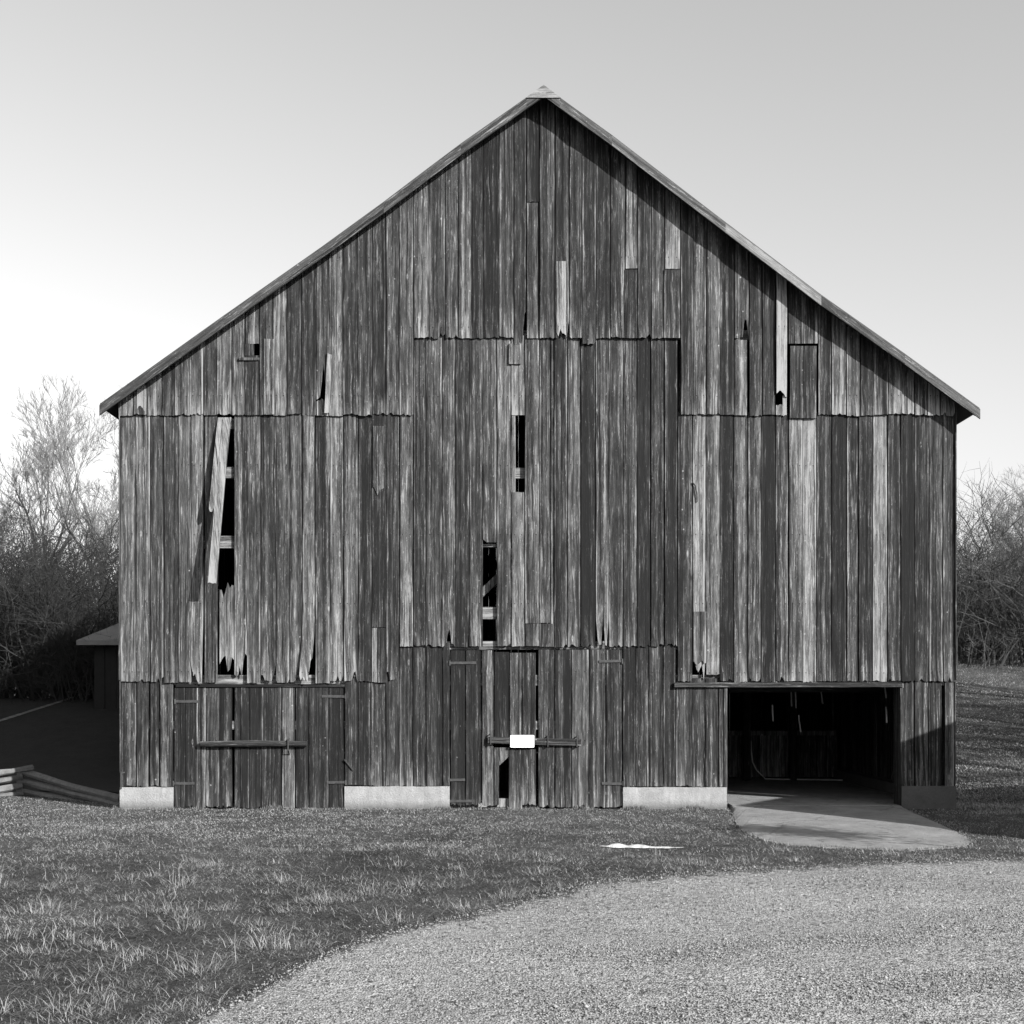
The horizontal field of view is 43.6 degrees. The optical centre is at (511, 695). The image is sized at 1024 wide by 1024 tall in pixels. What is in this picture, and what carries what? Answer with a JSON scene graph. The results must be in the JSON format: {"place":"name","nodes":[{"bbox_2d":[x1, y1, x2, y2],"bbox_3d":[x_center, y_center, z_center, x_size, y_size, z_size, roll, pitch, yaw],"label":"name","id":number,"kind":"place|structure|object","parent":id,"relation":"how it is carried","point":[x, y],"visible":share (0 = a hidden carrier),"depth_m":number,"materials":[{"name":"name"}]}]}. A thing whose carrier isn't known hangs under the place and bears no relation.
{"place":"outdoors","nodes":[
{"label":"outdoors","id":0,"kind":"place"},
{"bbox_2d":[0,697,119,792],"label":"bank","id":1,"kind":"structure","parent":0,"point":[77,741],"depth_m":29.99,"materials":[{"name":"black plant"}]},
{"bbox_2d":[0,482,60,567],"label":"bare tree","id":2,"kind":"object","parent":1,"relation":"on","point":[1,510],"visible":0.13,"depth_m":57.84,"materials":[{"name":"grey plant"}]},
{"bbox_2d":[0,461,68,678],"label":"bare shrub","id":3,"kind":"object","parent":1,"relation":"on","point":[14,551],"visible":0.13,"depth_m":38.13,"materials":[{"name":"grey plant"}]},
{"bbox_2d":[0,697,71,721],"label":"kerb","id":4,"kind":"structure","parent":1,"relation":"on","point":[28,711],"depth_m":33.03,"materials":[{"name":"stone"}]},
{"bbox_2d":[0,487,109,648],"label":"bare shrub","id":5,"kind":"object","parent":1,"relation":"on","point":[25,540],"visible":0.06,"depth_m":39.85,"materials":[{"name":"grey plant"}]},
{"bbox_2d":[0,483,118,702],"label":"bare shrub","id":6,"kind":"object","parent":1,"relation":"on","point":[89,661],"visible":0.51,"depth_m":34.52,"materials":[{"name":"grey plant"}]},
{"bbox_2d":[0,483,118,703],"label":"bare shrub","id":7,"kind":"object","parent":1,"relation":"on","point":[34,648],"visible":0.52,"depth_m":34.67,"materials":[{"name":"grey plant"}]},
{"bbox_2d":[0,371,118,697],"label":"bare tree","id":8,"kind":"object","parent":1,"relation":"on","point":[47,502],"visible":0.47,"depth_m":51.37,"materials":[{"name":"grey plant"}]},
{"bbox_2d":[0,478,118,698],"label":"bare shrub","id":9,"kind":"object","parent":1,"relation":"on","point":[4,686],"visible":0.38,"depth_m":36.02,"materials":[{"name":"grey plant"}]},
{"bbox_2d":[0,494,118,697],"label":"bare shrub","id":10,"kind":"object","parent":1,"relation":"on","point":[117,601],"visible":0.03,"depth_m":39.15,"materials":[{"name":"grey plant"}]},
{"bbox_2d":[0,416,118,697],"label":"bare shrub","id":11,"kind":"object","parent":1,"relation":"on","point":[45,509],"visible":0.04,"depth_m":43.58,"materials":[{"name":"grey plant"}]},
{"bbox_2d":[0,476,118,697],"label":"bare shrub","id":12,"kind":"object","parent":1,"relation":"on","point":[11,529],"visible":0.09,"depth_m":39.57,"materials":[{"name":"grey plant"}]},
{"bbox_2d":[0,460,118,697],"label":"bare shrub","id":13,"kind":"object","parent":1,"relation":"on","point":[51,533],"visible":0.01,"depth_m":41.35,"materials":[{"name":"grey plant"}]},
{"bbox_2d":[7,372,118,623],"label":"bare tree","id":14,"kind":"object","parent":1,"relation":"on","point":[60,455],"visible":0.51,"depth_m":47.17,"materials":[{"name":"grey plant"}]},
{"bbox_2d":[76,623,120,708],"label":"shed","id":15,"kind":"structure","parent":1,"relation":"on","point":[106,681],"depth_m":33.24,"materials":[{"name":"grey wood"}]},
{"bbox_2d":[78,383,127,540],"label":"bare tree","id":16,"kind":"object","parent":1,"relation":"on","point":[103,488],"visible":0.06,"depth_m":56.64,"materials":[{"name":"grey plant"}]},
{"bbox_2d":[87,432,118,577],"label":"bare tree","id":17,"kind":"object","parent":1,"relation":"on","point":[115,520],"depth_m":59.68,"materials":[{"name":"grey plant"}]},
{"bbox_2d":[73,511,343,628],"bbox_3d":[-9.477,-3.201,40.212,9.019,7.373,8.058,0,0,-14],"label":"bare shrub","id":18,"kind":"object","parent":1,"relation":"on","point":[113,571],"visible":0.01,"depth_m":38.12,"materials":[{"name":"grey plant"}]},
{"bbox_2d":[0,656,1023,1023],"bbox_3d":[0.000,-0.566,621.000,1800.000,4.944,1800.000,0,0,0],"label":"ground","id":19,"kind":"structure","parent":0,"point":[420,821],"depth_m":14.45,"materials":[{"name":"plant"}]},
{"bbox_2d":[0,764,119,804],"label":"rail fence","id":20,"kind":"object","parent":19,"relation":"on","point":[82,792],"visible":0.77,"depth_m":23.49,"materials":[{"name":"grey wood"}]},
{"bbox_2d":[99,85,979,808],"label":"barn","id":21,"kind":"structure","parent":19,"relation":"on","point":[581,447],"depth_m":20.96,"materials":[{"name":"wood"}]},
{"bbox_2d":[172,688,231,807],"bbox_3d":[-5.083,0.864,21.024,0.977,1.979,0.087,0,0,0],"label":"door","id":22,"kind":"structure","parent":21,"relation":"in","point":[206,778],"depth_m":21.01,"materials":[{"name":"wood"}]},
{"bbox_2d":[200,687,345,808],"bbox_3d":[-3.906,0.863,20.973,2.381,2.003,0.185,0,0,0],"label":"door","id":23,"kind":"structure","parent":21,"relation":"in","point":[325,745],"depth_m":21.01,"materials":[{"name":"wood"}]},
{"bbox_2d":[447,650,535,808],"bbox_3d":[-0.336,0.573,21.033,1.456,2.630,0.114,0,0,0],"label":"door","id":24,"kind":"structure","parent":21,"relation":"in","point":[522,666],"depth_m":21.00,"materials":[{"name":"wood"}]},
{"bbox_2d":[510,735,533,747],"bbox_3d":[0.168,0.749,20.923,0.392,0.203,0.012,0,0,0],"label":"sign","id":25,"kind":"object","parent":21,"relation":"attached to","point":[521,741],"visible":1,"depth_m":20.92,"materials":[{"name":"white ceramic"}]},
{"bbox_2d":[488,650,622,807],"bbox_3d":[0.719,0.546,20.989,2.229,2.597,0.144,0,0,0],"label":"door","id":26,"kind":"structure","parent":21,"relation":"in","point":[588,667],"depth_m":21.00,"materials":[{"name":"wood"}]},
{"bbox_2d":[751,741,842,780],"bbox_3d":[6.229,1.381,27.143,2.322,0.820,0.245,0,0,13],"label":"hose","id":27,"kind":"object","parent":21,"relation":"on","point":[789,779],"visible":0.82,"depth_m":27.16,"materials":[{"name":"grey rubber"}]},
{"bbox_2d":[601,843,681,847],"bbox_3d":[1.597,1.840,15.720,1.031,0.051,0.185,0,0,4],"label":"snow patch","id":28,"kind":"object","parent":19,"relation":"on","point":[617,845],"visible":1,"depth_m":15.67,"materials":[{"name":"white snow"}]},
{"bbox_2d":[732,806,969,850],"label":"concrete ramp","id":29,"kind":"structure","parent":19,"relation":"on","point":[878,827],"depth_m":17.69,"materials":[{"name":"grey concrete"}]},
{"bbox_2d":[957,505,1023,667],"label":"bare shrub","id":30,"kind":"object","parent":19,"relation":"on","point":[971,646],"visible":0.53,"depth_m":43.94,"materials":[{"name":"grey plant"}]},
{"bbox_2d":[957,474,1023,663],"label":"bare shrub","id":31,"kind":"object","parent":19,"relation":"on","point":[1017,609],"visible":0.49,"depth_m":44.75,"materials":[{"name":"grey plant"}]},
{"bbox_2d":[957,469,1023,656],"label":"bare shrub","id":32,"kind":"object","parent":19,"relation":"on","point":[981,518],"visible":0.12,"depth_m":51.96,"materials":[{"name":"grey plant"}]},
{"bbox_2d":[957,474,1023,656],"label":"bare shrub","id":33,"kind":"object","parent":19,"relation":"on","point":[965,526],"visible":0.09,"depth_m":51.00,"materials":[{"name":"grey plant"}]},
{"bbox_2d":[957,461,1023,656],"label":"bare shrub","id":34,"kind":"object","parent":19,"relation":"on","point":[976,484],"visible":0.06,"depth_m":54.06,"materials":[{"name":"grey plant"}]},
{"bbox_2d":[959,514,1023,634],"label":"bare shrub","id":35,"kind":"object","parent":19,"relation":"on","point":[1010,567],"visible":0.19,"depth_m":48.69,"materials":[{"name":"grey plant"}]},
{"bbox_2d":[960,464,1023,581],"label":"bare tree","id":36,"kind":"object","parent":19,"relation":"on","point":[1015,510],"visible":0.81,"depth_m":49.37,"materials":[{"name":"grey plant"}]},
{"bbox_2d":[979,488,1023,569],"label":"bare tree","id":37,"kind":"object","parent":19,"relation":"on","point":[1002,513],"visible":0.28,"depth_m":56.34,"materials":[{"name":"grey plant"}]},
{"bbox_2d":[0,0,1023,695],"label":"sky","id":38,"kind":"structure","parent":0,"point":[163,163],"materials":[{"name":"white"}]},
{"bbox_2d":[120,847,1023,1023],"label":"gravel road","id":39,"kind":"structure","parent":0,"point":[1006,952],"depth_m":8.97,"materials":[{"name":"grey gravel"}]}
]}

